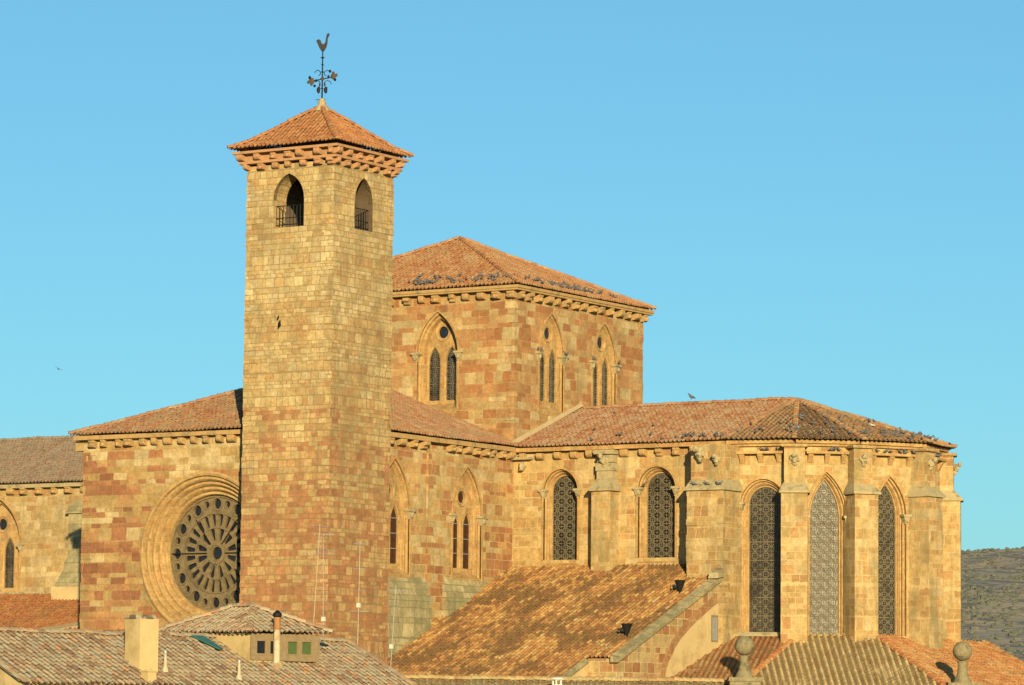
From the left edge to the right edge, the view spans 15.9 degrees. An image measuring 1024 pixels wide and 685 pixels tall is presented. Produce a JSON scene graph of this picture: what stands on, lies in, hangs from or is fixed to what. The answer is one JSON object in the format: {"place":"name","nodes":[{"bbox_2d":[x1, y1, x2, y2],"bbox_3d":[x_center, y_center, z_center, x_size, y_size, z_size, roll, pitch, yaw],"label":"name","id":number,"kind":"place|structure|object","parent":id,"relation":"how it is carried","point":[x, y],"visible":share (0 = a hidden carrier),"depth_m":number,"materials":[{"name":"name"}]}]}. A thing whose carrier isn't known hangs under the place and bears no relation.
{"place":"outdoors","nodes":[
{"label":"outdoors","id":0,"kind":"place"},
{"bbox_2d":[68,388,518,658],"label":"transept","id":1,"kind":"structure","parent":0,"point":[161,519],"depth_m":206.68,"materials":[{"name":"stone"}]},
{"bbox_2d":[140,471,241,633],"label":"rose window","id":2,"kind":"structure","parent":1,"relation":"in","point":[190,545],"depth_m":205.34,"materials":[{"name":"stone"}]},
{"bbox_2d":[388,457,416,577],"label":"window","id":3,"kind":"structure","parent":1,"relation":"in","point":[401,514],"depth_m":205.09,"materials":[{"name":"stone"}]},
{"bbox_2d":[449,465,487,581],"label":"window","id":4,"kind":"structure","parent":1,"relation":"in","point":[466,519],"depth_m":211.08,"materials":[{"name":"stone"}]},
{"bbox_2d":[0,0,1023,550],"label":"sky","id":5,"kind":"structure","parent":0,"point":[820,201],"materials":[{"name":"blue"}]},
{"bbox_2d":[387,563,724,681],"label":"side chapel","id":6,"kind":"structure","parent":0,"point":[565,621],"depth_m":201.89,"materials":[{"name":"tile"}]},
{"bbox_2d":[619,623,631,636],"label":"roof cowl","id":7,"kind":"object","parent":6,"relation":"on","point":[626,628],"visible":1,"depth_m":197.49,"materials":[{"name":"black metal"}]},
{"bbox_2d":[672,580,685,592],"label":"roof cowl","id":8,"kind":"object","parent":6,"relation":"on","point":[679,585],"visible":1,"depth_m":202.98,"materials":[{"name":"black metal"}]},
{"bbox_2d":[711,615,717,641],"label":"window","id":9,"kind":"structure","parent":6,"relation":"in","point":[714,618],"depth_m":203.59,"materials":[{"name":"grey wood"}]},
{"bbox_2d":[961,546,1023,661],"bbox_3d":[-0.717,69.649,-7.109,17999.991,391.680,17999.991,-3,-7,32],"label":"terrain","id":10,"kind":"structure","parent":0,"point":[1001,564],"depth_m":1688.87,"materials":[{"name":"green plant"}]},
{"bbox_2d":[0,593,79,633],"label":"nave aisle","id":11,"kind":"object","parent":10,"relation":"on","point":[34,611],"visible":0.23,"depth_m":228.91,"materials":[{"name":"tile"}]},
{"bbox_2d":[0,435,82,599],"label":"nave","id":12,"kind":"structure","parent":10,"relation":"on","point":[41,485],"depth_m":233.94,"materials":[{"name":"stone"}]},
{"bbox_2d":[0,498,24,591],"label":"window","id":13,"kind":"structure","parent":12,"relation":"in","point":[11,545],"depth_m":235.42,"materials":[{"name":"stone"}]},
{"bbox_2d":[0,615,416,684],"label":"tiled house","id":14,"kind":"structure","parent":10,"relation":"on","point":[132,653],"depth_m":155.12,"materials":[{"name":"tile"}]},
{"bbox_2d":[162,650,168,671],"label":"vent pipe","id":15,"kind":"object","parent":14,"relation":"on","point":[165,668],"visible":1,"depth_m":154.69,"materials":[{"name":"metal"}]},
{"bbox_2d":[191,635,222,649],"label":"roof sheet","id":16,"kind":"object","parent":14,"relation":"on","point":[204,639],"visible":1,"depth_m":159.96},
{"bbox_2d":[236,660,242,679],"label":"vent pipe","id":17,"kind":"object","parent":14,"relation":"on","point":[239,676],"visible":1,"depth_m":156.71,"materials":[{"name":"metal"}]},
{"bbox_2d":[159,602,333,663],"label":"attic room","id":18,"kind":"object","parent":14,"relation":"on","point":[250,625],"visible":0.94,"depth_m":161.56,"materials":[{"name":"brown tile"}]},
{"bbox_2d":[250,633,319,661],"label":"wall","id":19,"kind":"structure","parent":18,"relation":"in","point":[293,647],"depth_m":161.09,"materials":[{"name":"beige paint"}]},
{"bbox_2d":[272,610,283,667],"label":"flue pipe","id":20,"kind":"object","parent":14,"relation":"on","point":[277,615],"visible":1,"depth_m":160.21,"materials":[{"name":"metal"}]},
{"bbox_2d":[306,525,332,634],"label":"television aerial","id":21,"kind":"object","parent":14,"relation":"on","point":[317,565],"visible":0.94,"depth_m":165.59,"materials":[{"name":"metal"}]},
{"bbox_2d":[314,533,334,636],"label":"television aerial","id":22,"kind":"object","parent":14,"relation":"on","point":[323,618],"visible":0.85,"depth_m":167.53,"materials":[{"name":"metal"}]},
{"bbox_2d":[349,543,367,643],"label":"television aerial","id":23,"kind":"object","parent":14,"relation":"on","point":[358,605],"visible":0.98,"depth_m":167.48,"materials":[{"name":"metal"}]},
{"bbox_2d":[386,587,397,665],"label":"television aerial","id":24,"kind":"object","parent":14,"relation":"on","point":[391,645],"visible":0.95,"depth_m":169.39,"materials":[{"name":"metal"}]},
{"bbox_2d":[227,98,413,662],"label":"bell tower","id":25,"kind":"structure","parent":10,"relation":"on","point":[317,373],"depth_m":199.49,"materials":[{"name":"stone"}]},
{"bbox_2d":[307,33,337,99],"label":"weathercock","id":26,"kind":"object","parent":25,"relation":"on","point":[333,76],"visible":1,"depth_m":203.27,"materials":[{"name":"metal"}]},
{"bbox_2d":[391,236,656,473],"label":"crossing tower","id":27,"kind":"structure","parent":10,"relation":"on","point":[466,350],"depth_m":219.29,"materials":[{"name":"stone"}]},
{"bbox_2d":[410,310,462,412],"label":"window","id":28,"kind":"structure","parent":27,"relation":"in","point":[438,354],"depth_m":219.01,"materials":[{"name":"stone"}]},
{"bbox_2d":[536,312,569,416],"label":"window","id":29,"kind":"structure","parent":27,"relation":"in","point":[551,360],"depth_m":219.49,"materials":[{"name":"stone"}]},
{"bbox_2d":[589,322,621,405],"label":"window","id":30,"kind":"structure","parent":27,"relation":"in","point":[604,369],"depth_m":224.75,"materials":[{"name":"stone"}]},
{"bbox_2d":[403,674,723,684],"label":"tiled house","id":31,"kind":"structure","parent":10,"relation":"on","point":[530,680],"depth_m":175.04,"materials":[{"name":"tile"}]},
{"bbox_2d":[550,677,564,684],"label":"chimney pot","id":32,"kind":"object","parent":31,"relation":"on","point":[560,679],"visible":1,"depth_m":173.06,"materials":[{"name":"white paint"}]},
{"bbox_2d":[509,397,963,658],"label":"chancel apse","id":33,"kind":"structure","parent":10,"relation":"on","point":[801,535],"depth_m":207.16,"materials":[{"name":"stone"}]},
{"bbox_2d":[538,467,581,564],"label":"window","id":34,"kind":"structure","parent":33,"relation":"in","point":[561,494],"depth_m":213.36,"materials":[{"name":"stone"}]},
{"bbox_2d":[632,464,679,562],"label":"window","id":35,"kind":"structure","parent":33,"relation":"in","point":[657,501],"depth_m":209.95,"materials":[{"name":"stone"}]},
{"bbox_2d":[739,477,780,631],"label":"window","id":36,"kind":"structure","parent":33,"relation":"in","point":[760,506],"depth_m":206.45,"materials":[{"name":"stone"}]},
{"bbox_2d":[808,470,846,634],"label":"window","id":37,"kind":"structure","parent":33,"relation":"in","point":[825,498],"depth_m":206.04,"materials":[{"name":"stone"}]},
{"bbox_2d":[878,475,911,635],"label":"window","id":38,"kind":"structure","parent":33,"relation":"in","point":[892,518],"depth_m":207.25,"materials":[{"name":"stone"}]},
{"bbox_2d":[668,632,1023,684],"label":"ambulatory","id":39,"kind":"object","parent":10,"relation":"on","point":[829,659],"visible":0.92,"depth_m":201.72,"materials":[{"name":"tile"}]},
{"bbox_2d":[727,636,761,684],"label":"ball finial","id":40,"kind":"object","parent":39,"relation":"on","point":[744,646],"visible":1,"depth_m":196.60,"materials":[{"name":"stone"}]},
{"bbox_2d":[946,641,980,684],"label":"ball finial","id":41,"kind":"object","parent":39,"relation":"on","point":[962,652],"visible":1,"depth_m":197.88,"materials":[{"name":"stone"}]}
]}

